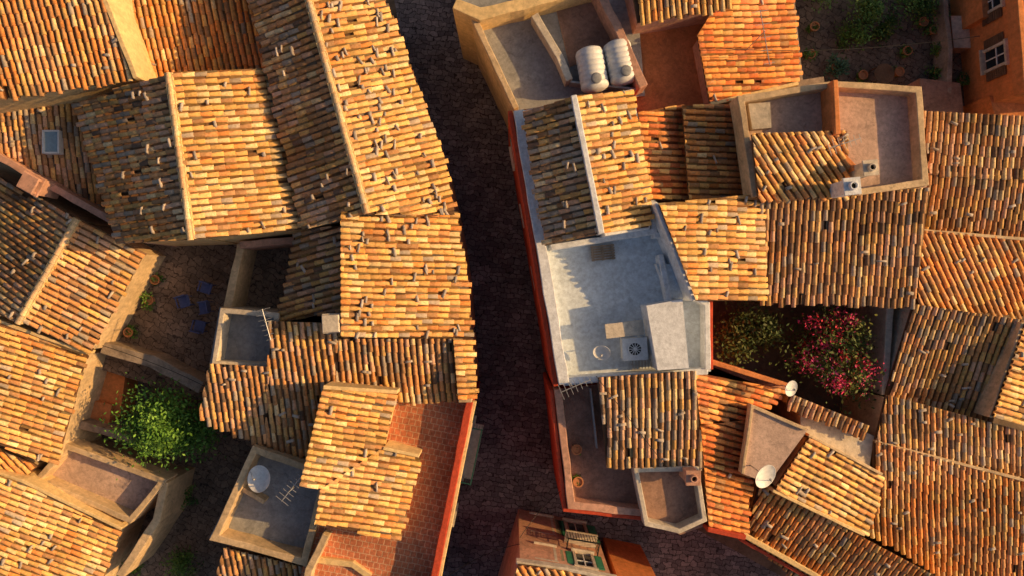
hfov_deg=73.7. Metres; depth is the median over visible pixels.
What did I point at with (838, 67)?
potted plant
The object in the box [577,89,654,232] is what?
tiled roof
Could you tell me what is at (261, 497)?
wall
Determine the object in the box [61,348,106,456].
walls
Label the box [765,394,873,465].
roof terrace
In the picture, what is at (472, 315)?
walls
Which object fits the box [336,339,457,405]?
tiled roof
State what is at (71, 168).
tiled roof
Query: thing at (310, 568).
parapet
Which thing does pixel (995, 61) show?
window
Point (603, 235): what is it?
gable wall
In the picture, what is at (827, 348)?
bougainvillea
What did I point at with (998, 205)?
tiled roof
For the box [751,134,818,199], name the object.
roof deck
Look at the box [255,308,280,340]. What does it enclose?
tv antenna
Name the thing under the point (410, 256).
tiled roof
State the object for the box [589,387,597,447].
terrace railing
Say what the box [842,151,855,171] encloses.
parapet
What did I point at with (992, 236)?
verge
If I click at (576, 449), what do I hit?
potted plant
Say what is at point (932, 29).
potted plant
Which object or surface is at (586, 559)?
window
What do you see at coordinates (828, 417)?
tiled roof
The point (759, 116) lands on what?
roof hatch
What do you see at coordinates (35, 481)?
verge
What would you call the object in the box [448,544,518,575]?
overhead cable
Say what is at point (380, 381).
roof deck
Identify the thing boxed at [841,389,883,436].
walls
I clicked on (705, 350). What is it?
parapet
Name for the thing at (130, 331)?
potted plant
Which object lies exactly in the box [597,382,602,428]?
walls
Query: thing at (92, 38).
tiled roof
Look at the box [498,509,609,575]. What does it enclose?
walls
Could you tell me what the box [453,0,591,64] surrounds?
parapet
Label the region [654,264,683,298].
raised floor
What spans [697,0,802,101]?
tiled roof
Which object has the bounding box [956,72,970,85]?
potted plant
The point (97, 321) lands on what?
tiled roof
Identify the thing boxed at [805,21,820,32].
potted plant
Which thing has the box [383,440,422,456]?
gable wall
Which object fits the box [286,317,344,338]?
walls
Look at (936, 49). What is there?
potted plant
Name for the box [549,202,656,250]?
parapet
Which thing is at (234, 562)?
tiled roof
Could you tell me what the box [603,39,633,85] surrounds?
water tank
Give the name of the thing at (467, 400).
parapet
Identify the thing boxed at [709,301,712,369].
facade cornice
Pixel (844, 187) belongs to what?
chimney
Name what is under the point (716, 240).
tiled roof
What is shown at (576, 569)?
cornice
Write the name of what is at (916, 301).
roof deck
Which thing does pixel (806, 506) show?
verge
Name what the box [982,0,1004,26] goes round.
window
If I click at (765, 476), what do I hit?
satellite dish
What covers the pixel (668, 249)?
verge
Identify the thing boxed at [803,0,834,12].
shrub
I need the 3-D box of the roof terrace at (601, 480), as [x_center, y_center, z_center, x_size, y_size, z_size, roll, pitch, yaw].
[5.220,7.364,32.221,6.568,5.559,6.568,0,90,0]
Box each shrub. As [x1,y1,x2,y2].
[117,563,144,575]
[159,545,203,575]
[180,483,200,510]
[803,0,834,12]
[827,0,905,39]
[832,16,875,58]
[870,17,894,46]
[887,0,950,29]
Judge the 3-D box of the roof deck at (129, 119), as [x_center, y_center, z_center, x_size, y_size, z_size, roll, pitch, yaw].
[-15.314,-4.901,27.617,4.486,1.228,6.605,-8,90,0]
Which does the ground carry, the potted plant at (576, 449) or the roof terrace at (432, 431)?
the roof terrace at (432, 431)
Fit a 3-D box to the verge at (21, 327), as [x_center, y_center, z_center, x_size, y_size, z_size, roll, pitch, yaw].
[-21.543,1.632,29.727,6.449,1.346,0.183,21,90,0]
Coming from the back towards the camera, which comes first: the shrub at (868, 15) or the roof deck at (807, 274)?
the shrub at (868, 15)
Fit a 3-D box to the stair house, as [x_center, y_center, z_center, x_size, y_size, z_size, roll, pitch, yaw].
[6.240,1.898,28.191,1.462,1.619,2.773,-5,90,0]
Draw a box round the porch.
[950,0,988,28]
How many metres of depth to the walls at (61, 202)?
31.56 m
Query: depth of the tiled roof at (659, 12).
28.04 m
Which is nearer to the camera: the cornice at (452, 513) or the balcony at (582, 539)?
the cornice at (452, 513)
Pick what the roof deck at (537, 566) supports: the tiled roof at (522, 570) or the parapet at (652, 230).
the tiled roof at (522, 570)
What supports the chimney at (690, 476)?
on the roof terrace at (669, 497)
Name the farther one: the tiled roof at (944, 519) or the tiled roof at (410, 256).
the tiled roof at (944, 519)
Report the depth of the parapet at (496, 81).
29.96 m
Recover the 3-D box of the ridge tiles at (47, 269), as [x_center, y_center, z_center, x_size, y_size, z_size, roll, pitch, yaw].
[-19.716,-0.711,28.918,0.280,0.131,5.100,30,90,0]
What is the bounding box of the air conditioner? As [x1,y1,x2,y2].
[620,337,647,360]
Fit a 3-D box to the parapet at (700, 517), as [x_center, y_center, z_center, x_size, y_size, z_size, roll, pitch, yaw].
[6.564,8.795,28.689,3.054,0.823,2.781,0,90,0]
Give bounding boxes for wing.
[963,96,1023,115]
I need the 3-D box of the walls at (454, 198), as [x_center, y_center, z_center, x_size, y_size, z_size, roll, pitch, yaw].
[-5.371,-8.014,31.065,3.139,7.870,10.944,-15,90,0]
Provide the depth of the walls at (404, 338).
29.47 m
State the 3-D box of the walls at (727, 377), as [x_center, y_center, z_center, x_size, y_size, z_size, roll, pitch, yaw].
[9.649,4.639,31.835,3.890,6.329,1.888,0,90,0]
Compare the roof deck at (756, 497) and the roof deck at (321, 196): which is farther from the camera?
the roof deck at (756, 497)
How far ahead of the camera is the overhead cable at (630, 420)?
27.44 m
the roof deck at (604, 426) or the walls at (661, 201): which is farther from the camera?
the walls at (661, 201)
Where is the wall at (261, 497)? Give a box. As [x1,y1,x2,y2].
[241,484,268,503]
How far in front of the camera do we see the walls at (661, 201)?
30.21 m
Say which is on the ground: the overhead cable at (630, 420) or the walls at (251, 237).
the walls at (251, 237)
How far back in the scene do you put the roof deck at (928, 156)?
28.40 m
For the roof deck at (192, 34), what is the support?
on the walls
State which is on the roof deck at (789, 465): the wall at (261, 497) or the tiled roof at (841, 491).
the tiled roof at (841, 491)
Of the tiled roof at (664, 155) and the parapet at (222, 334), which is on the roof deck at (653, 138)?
the tiled roof at (664, 155)
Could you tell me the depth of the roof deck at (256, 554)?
30.14 m
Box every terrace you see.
[53,438,184,512]
[209,307,273,366]
[210,456,318,548]
[301,401,465,575]
[462,0,644,109]
[524,89,710,385]
[551,382,707,534]
[635,24,703,114]
[639,472,706,522]
[738,403,807,477]
[745,92,926,188]
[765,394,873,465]
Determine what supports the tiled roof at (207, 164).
on the roof deck at (253, 151)
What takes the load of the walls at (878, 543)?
on the ground
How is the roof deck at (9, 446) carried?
on the walls at (90, 388)
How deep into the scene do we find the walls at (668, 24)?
29.42 m
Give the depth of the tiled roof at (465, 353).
28.27 m
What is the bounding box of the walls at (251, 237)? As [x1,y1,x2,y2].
[211,228,312,242]
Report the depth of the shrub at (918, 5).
31.85 m
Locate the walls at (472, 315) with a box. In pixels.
[459,225,475,329]
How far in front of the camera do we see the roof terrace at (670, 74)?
30.06 m
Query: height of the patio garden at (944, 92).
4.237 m
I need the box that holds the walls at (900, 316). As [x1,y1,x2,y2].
[889,307,909,375]
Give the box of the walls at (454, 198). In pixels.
[408,62,462,226]
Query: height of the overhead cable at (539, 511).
0.740 m
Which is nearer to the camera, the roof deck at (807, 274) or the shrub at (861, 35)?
the roof deck at (807, 274)
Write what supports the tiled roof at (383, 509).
on the roof deck at (350, 528)
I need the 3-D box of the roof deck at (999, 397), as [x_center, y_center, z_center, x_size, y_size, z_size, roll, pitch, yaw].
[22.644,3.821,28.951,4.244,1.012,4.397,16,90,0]
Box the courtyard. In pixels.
[79,237,320,575]
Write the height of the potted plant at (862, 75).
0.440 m
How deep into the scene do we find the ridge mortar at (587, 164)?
26.74 m
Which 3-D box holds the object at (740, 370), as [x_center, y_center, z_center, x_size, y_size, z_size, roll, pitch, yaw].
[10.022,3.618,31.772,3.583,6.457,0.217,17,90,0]
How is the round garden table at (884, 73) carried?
on the patio garden at (944, 92)
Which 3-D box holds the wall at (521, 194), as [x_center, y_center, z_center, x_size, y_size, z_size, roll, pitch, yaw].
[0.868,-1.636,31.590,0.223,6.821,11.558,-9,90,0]
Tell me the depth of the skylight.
29.32 m
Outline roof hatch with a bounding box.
[746,102,771,130]
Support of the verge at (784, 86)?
on the walls at (696, 52)
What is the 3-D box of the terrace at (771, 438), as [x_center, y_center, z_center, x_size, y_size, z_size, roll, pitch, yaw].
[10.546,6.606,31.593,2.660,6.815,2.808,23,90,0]
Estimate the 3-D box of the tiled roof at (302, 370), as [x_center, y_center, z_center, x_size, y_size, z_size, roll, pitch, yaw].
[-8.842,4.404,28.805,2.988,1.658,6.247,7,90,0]
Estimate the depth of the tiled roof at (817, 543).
29.23 m
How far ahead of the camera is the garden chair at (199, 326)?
31.52 m
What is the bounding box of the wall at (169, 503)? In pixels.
[116,466,194,575]
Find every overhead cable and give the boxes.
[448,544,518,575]
[520,488,564,536]
[596,376,663,463]
[722,36,978,50]
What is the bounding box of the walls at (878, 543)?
[749,478,935,575]
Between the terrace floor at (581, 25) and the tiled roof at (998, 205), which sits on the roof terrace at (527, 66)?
the terrace floor at (581, 25)
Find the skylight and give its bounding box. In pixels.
[42,130,63,154]
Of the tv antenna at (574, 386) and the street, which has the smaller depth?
the tv antenna at (574, 386)
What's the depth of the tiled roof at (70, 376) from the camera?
29.75 m
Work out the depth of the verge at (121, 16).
27.42 m
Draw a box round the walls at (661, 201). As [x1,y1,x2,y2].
[655,200,678,203]
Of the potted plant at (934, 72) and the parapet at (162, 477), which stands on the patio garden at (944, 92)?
the potted plant at (934, 72)
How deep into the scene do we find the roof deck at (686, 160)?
28.53 m
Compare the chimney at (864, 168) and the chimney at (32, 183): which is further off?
the chimney at (32, 183)
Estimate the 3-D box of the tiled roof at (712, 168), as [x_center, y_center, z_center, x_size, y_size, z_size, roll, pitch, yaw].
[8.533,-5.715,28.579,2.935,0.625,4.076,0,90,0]
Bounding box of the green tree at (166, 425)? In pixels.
[94,364,226,480]
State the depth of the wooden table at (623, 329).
27.82 m
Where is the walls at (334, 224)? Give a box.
[315,221,340,227]
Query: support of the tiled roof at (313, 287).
on the roof deck at (331, 228)
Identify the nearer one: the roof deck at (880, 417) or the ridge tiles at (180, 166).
the ridge tiles at (180, 166)
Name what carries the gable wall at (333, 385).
on the roof terrace at (432, 431)
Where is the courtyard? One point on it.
(254, 273)
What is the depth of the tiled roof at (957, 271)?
28.82 m
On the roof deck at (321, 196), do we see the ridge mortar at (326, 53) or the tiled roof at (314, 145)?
the tiled roof at (314, 145)
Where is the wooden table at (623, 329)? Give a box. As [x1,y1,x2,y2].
[605,320,643,338]
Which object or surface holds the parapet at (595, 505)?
on the roof terrace at (601, 480)
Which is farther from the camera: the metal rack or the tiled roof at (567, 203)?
the metal rack
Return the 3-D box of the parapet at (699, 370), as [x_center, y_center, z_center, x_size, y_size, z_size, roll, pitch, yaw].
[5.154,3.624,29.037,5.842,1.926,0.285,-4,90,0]
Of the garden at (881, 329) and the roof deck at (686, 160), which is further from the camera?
the garden at (881, 329)
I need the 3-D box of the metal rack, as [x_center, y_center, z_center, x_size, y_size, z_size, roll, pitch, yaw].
[5.444,3.206,28.628,0.970,0.305,0.440,-3,90,0]
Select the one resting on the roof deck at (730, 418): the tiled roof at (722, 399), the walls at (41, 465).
the tiled roof at (722, 399)
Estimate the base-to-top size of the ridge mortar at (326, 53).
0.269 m
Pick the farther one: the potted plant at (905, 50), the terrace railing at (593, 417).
the potted plant at (905, 50)
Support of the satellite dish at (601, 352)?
on the roof terrace at (593, 298)
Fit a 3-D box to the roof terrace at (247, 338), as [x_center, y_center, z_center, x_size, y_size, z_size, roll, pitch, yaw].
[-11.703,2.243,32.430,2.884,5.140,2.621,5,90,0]
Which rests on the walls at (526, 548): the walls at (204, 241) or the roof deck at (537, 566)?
the roof deck at (537, 566)
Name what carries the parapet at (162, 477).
on the roof terrace at (127, 489)
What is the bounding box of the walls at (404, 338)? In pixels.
[345,338,460,339]
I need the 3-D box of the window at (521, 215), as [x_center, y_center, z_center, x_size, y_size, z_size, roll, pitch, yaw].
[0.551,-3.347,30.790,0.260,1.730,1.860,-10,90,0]
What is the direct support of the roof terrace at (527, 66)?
on the ground
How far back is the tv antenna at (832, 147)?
25.99 m
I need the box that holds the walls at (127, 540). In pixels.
[105,513,146,575]
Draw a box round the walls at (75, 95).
[0,20,156,113]
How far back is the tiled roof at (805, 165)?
27.13 m
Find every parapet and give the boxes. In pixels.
[38,439,177,522]
[209,443,320,565]
[212,306,280,366]
[304,529,331,575]
[317,556,371,575]
[431,381,479,575]
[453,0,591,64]
[458,399,472,402]
[471,19,517,127]
[513,109,568,384]
[531,13,572,86]
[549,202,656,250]
[553,385,640,515]
[568,366,707,383]
[592,0,647,95]
[631,466,706,533]
[651,232,710,369]
[655,254,671,300]
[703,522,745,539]
[729,81,928,197]
[744,533,820,575]
[820,80,840,135]
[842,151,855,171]
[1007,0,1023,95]
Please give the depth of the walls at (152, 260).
30.98 m
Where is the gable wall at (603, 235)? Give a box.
[599,226,649,237]
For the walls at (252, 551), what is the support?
on the courtyard
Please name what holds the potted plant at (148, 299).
on the courtyard
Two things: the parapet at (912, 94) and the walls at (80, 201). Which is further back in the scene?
the walls at (80, 201)
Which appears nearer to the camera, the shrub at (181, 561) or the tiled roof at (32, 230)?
the tiled roof at (32, 230)
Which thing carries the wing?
on the ground
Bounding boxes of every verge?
[0,316,95,353]
[0,469,129,529]
[102,0,151,81]
[650,203,694,300]
[709,81,798,104]
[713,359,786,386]
[767,485,864,535]
[804,433,882,475]
[872,439,1023,481]
[924,229,1023,240]
[974,322,1023,417]
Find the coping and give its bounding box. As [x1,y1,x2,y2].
[102,345,204,386]
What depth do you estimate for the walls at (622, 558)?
32.76 m
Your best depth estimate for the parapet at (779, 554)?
29.28 m
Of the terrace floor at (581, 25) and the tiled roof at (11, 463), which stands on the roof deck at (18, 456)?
the tiled roof at (11, 463)
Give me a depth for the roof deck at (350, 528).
28.02 m
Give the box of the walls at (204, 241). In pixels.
[144,238,236,245]
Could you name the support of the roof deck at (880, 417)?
on the walls at (869, 415)
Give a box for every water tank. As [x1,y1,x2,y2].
[575,45,608,93]
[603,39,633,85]
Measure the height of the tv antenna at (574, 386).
2.300 m
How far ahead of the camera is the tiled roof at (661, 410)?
27.93 m
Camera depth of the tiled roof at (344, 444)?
27.71 m
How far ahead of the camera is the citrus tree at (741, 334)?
30.39 m
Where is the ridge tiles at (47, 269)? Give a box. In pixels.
[15,218,77,324]
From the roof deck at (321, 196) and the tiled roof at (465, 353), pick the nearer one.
the roof deck at (321, 196)
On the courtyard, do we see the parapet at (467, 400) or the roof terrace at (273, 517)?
the roof terrace at (273, 517)
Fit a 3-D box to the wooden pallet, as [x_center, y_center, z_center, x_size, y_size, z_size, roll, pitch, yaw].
[3.803,-1.481,28.624,1.000,0.158,0.650,-6,90,0]
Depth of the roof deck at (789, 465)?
28.54 m
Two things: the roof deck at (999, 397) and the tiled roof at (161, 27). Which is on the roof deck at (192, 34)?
the tiled roof at (161, 27)
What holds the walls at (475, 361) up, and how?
on the street
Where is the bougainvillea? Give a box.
[769,305,885,413]
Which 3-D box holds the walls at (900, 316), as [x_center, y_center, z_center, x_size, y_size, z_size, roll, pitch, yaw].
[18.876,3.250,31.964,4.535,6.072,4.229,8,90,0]
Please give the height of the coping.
0.870 m
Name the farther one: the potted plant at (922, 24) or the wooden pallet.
the potted plant at (922, 24)
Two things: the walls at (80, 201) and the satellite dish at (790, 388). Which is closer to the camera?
the satellite dish at (790, 388)
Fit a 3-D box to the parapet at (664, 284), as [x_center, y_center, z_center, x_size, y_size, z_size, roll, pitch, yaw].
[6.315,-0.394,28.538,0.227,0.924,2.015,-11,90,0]
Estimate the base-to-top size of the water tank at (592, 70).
1.490 m
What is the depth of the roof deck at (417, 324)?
27.89 m
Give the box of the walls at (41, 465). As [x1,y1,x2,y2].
[0,445,48,469]
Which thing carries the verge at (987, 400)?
on the roof deck at (889, 386)
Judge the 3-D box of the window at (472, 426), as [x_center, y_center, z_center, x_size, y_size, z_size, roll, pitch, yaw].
[-1.885,6.525,31.090,0.260,1.930,1.860,12,90,0]
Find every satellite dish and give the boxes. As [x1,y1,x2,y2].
[247,465,269,492]
[593,345,610,359]
[750,465,775,487]
[782,381,796,395]
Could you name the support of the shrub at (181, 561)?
on the courtyard
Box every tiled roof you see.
[0,0,132,101]
[0,102,101,206]
[0,177,72,321]
[0,323,88,464]
[0,448,36,474]
[0,476,121,575]
[23,219,146,354]
[71,76,186,243]
[132,0,265,77]
[169,68,300,237]
[199,364,269,445]
[216,547,302,575]
[247,0,364,228]
[265,321,337,458]
[277,226,341,321]
[299,389,397,489]
[313,0,457,214]
[314,449,421,540]
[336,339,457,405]
[340,212,474,338]
[453,339,478,399]
[514,565,584,575]
[521,97,597,245]
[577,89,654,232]
[599,371,702,470]
[638,0,732,25]
[638,104,687,199]
[659,195,768,300]
[682,104,742,198]
[696,375,785,424]
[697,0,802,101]
[700,420,753,533]
[749,487,934,575]
[752,130,850,203]
[759,188,929,308]
[775,437,884,536]
[787,395,868,440]
[870,442,1023,575]
[876,395,1023,481]
[890,304,1023,422]
[917,230,1023,319]
[924,110,1023,180]
[925,171,1023,236]
[993,327,1023,425]
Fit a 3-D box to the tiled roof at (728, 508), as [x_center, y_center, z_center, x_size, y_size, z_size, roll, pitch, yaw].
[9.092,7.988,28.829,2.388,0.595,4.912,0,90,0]
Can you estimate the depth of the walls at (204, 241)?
30.21 m
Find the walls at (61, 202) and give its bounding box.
[0,163,110,227]
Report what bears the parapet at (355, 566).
on the roof terrace at (432, 431)
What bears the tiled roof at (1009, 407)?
on the roof deck at (999, 397)
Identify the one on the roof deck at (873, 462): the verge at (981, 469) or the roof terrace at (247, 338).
the verge at (981, 469)
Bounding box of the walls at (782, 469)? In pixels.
[772,436,805,484]
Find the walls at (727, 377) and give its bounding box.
[707,372,755,383]
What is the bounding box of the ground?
[0,0,1023,575]
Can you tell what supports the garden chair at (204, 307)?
on the courtyard
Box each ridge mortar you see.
[15,217,80,323]
[164,72,195,238]
[305,0,369,213]
[571,95,603,234]
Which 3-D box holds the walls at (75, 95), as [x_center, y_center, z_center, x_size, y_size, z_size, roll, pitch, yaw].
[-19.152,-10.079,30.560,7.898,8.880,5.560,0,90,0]
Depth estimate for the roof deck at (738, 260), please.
27.36 m
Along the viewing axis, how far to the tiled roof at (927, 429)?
29.17 m
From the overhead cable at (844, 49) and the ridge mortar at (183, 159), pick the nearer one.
the ridge mortar at (183, 159)
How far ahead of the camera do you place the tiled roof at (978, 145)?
28.20 m
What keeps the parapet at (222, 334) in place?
on the roof terrace at (247, 338)
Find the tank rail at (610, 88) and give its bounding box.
[569,81,635,92]
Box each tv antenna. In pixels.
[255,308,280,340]
[276,475,300,505]
[558,377,591,399]
[747,10,774,64]
[826,135,861,155]
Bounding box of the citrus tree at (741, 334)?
[713,301,791,373]
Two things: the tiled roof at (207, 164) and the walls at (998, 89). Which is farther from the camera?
the walls at (998, 89)
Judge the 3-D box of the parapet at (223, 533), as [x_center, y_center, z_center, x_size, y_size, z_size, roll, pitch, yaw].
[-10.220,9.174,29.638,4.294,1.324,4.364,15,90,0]
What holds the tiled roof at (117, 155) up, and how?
on the roof deck at (129, 119)
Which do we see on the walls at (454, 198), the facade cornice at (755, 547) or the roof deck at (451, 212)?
the roof deck at (451, 212)
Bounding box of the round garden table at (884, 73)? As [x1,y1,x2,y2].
[869,63,894,83]
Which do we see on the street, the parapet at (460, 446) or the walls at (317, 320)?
the parapet at (460, 446)
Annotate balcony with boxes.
[461,423,483,484]
[564,530,600,555]
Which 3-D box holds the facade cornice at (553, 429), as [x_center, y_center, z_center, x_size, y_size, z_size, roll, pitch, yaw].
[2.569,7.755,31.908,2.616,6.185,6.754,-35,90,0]
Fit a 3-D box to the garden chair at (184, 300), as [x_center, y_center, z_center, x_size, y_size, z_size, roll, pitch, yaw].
[-15.141,0.620,31.535,0.600,0.870,0.535,-17,90,0]
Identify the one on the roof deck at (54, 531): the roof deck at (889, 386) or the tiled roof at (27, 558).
the tiled roof at (27, 558)
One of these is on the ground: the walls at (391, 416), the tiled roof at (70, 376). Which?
the walls at (391, 416)
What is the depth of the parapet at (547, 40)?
29.09 m
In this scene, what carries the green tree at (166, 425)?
on the courtyard
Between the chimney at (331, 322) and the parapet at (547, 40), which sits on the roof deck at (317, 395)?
the chimney at (331, 322)
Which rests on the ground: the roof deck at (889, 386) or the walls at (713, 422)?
the walls at (713, 422)
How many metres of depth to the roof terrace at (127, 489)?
31.45 m
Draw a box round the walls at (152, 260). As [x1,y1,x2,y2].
[92,225,165,348]
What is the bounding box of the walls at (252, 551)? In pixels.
[232,546,281,559]
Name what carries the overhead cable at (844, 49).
attached to the walls at (696, 52)
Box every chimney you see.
[16,170,63,198]
[321,313,340,333]
[679,467,700,485]
[829,177,861,197]
[849,159,878,178]
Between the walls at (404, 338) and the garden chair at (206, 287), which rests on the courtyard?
the garden chair at (206, 287)
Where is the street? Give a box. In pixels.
[394,0,779,575]
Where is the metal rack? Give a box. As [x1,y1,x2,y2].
[631,359,653,370]
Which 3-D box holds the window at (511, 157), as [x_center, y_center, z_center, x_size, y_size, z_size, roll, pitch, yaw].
[0.070,-5.994,30.790,0.260,1.730,1.860,-10,90,0]
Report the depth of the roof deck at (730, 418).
28.88 m
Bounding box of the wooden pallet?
[590,244,615,261]
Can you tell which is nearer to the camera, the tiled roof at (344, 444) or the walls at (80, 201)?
the tiled roof at (344, 444)
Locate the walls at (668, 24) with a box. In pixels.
[625,0,720,33]
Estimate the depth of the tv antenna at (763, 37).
26.99 m
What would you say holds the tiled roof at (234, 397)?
on the roof deck
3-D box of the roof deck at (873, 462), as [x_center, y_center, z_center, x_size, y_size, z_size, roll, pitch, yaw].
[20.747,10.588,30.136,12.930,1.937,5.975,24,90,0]
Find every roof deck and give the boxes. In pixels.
[0,5,134,97]
[0,176,78,218]
[0,327,87,454]
[0,447,36,473]
[0,475,118,575]
[25,227,140,345]
[76,75,169,241]
[135,0,257,69]
[181,75,302,238]
[226,546,301,566]
[268,345,337,417]
[277,80,347,229]
[300,226,340,316]
[306,390,390,488]
[322,457,418,535]
[330,0,454,214]
[338,339,451,384]
[343,222,469,337]
[518,564,586,575]
[598,372,669,464]
[633,0,713,23]
[638,117,683,199]
[659,201,762,300]
[682,109,737,199]
[697,34,792,102]
[699,379,742,423]
[700,420,741,525]
[749,487,850,554]
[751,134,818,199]
[757,201,910,302]
[773,436,851,501]
[871,441,1014,572]
[874,395,1007,453]
[883,309,1011,402]
[915,262,1022,315]
[924,115,1009,172]
[991,326,1023,415]
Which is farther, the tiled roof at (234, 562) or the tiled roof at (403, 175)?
the tiled roof at (234, 562)
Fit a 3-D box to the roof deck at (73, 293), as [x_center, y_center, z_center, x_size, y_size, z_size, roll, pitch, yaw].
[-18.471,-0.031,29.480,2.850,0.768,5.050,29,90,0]
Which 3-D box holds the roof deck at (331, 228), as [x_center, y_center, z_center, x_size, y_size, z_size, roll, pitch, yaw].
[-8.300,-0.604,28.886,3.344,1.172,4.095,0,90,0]
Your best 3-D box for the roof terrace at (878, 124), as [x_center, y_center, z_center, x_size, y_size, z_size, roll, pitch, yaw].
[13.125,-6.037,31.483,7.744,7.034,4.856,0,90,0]
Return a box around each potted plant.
[122,324,139,338]
[139,290,155,310]
[150,272,166,285]
[571,444,581,454]
[571,474,583,487]
[802,46,818,60]
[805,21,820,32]
[823,53,850,78]
[856,68,868,81]
[892,65,904,77]
[897,44,913,58]
[916,14,930,29]
[922,18,938,36]
[923,65,942,79]
[929,42,941,58]
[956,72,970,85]
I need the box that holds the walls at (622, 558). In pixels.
[603,538,655,575]
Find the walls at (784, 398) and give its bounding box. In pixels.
[778,395,787,402]
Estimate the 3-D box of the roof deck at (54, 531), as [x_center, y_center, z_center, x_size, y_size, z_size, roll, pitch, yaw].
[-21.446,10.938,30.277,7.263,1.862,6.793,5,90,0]
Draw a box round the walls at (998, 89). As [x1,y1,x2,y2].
[961,0,1023,104]
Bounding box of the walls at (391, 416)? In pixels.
[386,399,395,439]
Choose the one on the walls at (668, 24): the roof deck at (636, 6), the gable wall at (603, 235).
the roof deck at (636, 6)
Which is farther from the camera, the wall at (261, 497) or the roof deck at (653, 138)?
the wall at (261, 497)
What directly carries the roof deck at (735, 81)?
on the walls at (696, 52)
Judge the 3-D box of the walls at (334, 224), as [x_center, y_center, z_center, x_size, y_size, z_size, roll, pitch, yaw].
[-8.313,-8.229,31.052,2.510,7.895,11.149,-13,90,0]
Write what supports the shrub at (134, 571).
on the courtyard
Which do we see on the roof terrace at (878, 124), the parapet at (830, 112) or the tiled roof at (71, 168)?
the parapet at (830, 112)
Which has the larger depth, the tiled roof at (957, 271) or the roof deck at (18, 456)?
the roof deck at (18, 456)
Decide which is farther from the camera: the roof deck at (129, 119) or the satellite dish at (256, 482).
the satellite dish at (256, 482)
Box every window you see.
[452,503,458,526]
[461,453,467,480]
[467,408,476,448]
[509,138,514,170]
[519,204,523,227]
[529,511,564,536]
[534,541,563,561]
[556,517,599,542]
[565,547,604,570]
[979,31,1009,81]
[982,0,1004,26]
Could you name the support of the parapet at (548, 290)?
on the roof terrace at (593, 298)
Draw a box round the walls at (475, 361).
[461,332,478,381]
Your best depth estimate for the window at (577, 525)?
34.01 m
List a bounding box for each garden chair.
[173,294,194,307]
[189,320,209,333]
[197,280,215,294]
[197,300,213,314]
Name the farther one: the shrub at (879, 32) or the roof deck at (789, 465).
the shrub at (879, 32)
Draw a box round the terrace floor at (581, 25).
[557,2,610,66]
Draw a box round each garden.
[710,301,906,413]
[793,0,970,112]
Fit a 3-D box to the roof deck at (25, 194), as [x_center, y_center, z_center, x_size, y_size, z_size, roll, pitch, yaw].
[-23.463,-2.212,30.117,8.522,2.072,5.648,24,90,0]
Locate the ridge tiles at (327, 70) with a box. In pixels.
[306,0,369,213]
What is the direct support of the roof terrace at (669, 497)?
on the ground
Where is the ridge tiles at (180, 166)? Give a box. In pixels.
[165,72,193,240]
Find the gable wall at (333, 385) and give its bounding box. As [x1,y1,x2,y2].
[323,381,399,393]
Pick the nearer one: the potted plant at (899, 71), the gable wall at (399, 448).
the gable wall at (399, 448)
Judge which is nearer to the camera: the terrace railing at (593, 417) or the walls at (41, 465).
the terrace railing at (593, 417)
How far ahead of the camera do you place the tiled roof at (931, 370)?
29.16 m
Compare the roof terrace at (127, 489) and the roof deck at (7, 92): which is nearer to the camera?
the roof deck at (7, 92)
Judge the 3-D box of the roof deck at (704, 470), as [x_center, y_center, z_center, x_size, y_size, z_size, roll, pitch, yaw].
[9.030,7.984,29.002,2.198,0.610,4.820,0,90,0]
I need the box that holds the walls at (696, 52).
[693,41,708,103]
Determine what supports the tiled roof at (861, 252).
on the roof deck at (807, 274)
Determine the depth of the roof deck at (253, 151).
27.63 m
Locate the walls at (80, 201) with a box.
[0,153,176,246]
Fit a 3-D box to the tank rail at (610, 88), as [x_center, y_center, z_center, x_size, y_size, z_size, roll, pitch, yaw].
[4.000,-8.686,29.677,3.007,0.845,0.100,7,90,0]
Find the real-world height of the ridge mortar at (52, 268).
0.248 m
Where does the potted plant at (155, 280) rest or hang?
on the courtyard
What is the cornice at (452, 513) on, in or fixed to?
attached to the parapet at (460, 446)
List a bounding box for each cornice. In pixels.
[438,400,476,575]
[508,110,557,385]
[516,558,616,575]
[543,372,640,519]
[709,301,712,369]
[739,539,807,575]
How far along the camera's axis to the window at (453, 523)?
31.96 m
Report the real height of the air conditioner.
0.858 m
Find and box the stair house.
[640,299,688,369]
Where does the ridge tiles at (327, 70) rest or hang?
on the ridge mortar at (326, 53)
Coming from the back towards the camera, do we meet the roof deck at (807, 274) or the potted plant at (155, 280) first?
the potted plant at (155, 280)
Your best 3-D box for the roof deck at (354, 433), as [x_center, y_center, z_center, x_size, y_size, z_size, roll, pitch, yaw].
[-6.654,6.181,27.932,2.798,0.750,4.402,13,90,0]
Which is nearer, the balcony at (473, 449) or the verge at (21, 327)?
the verge at (21, 327)
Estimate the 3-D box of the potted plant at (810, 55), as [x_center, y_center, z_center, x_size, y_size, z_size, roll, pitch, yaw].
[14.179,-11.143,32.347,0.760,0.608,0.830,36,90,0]
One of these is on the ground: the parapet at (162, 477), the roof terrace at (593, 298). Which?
the roof terrace at (593, 298)
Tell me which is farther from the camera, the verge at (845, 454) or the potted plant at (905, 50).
the potted plant at (905, 50)
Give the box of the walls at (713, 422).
[699,419,737,483]

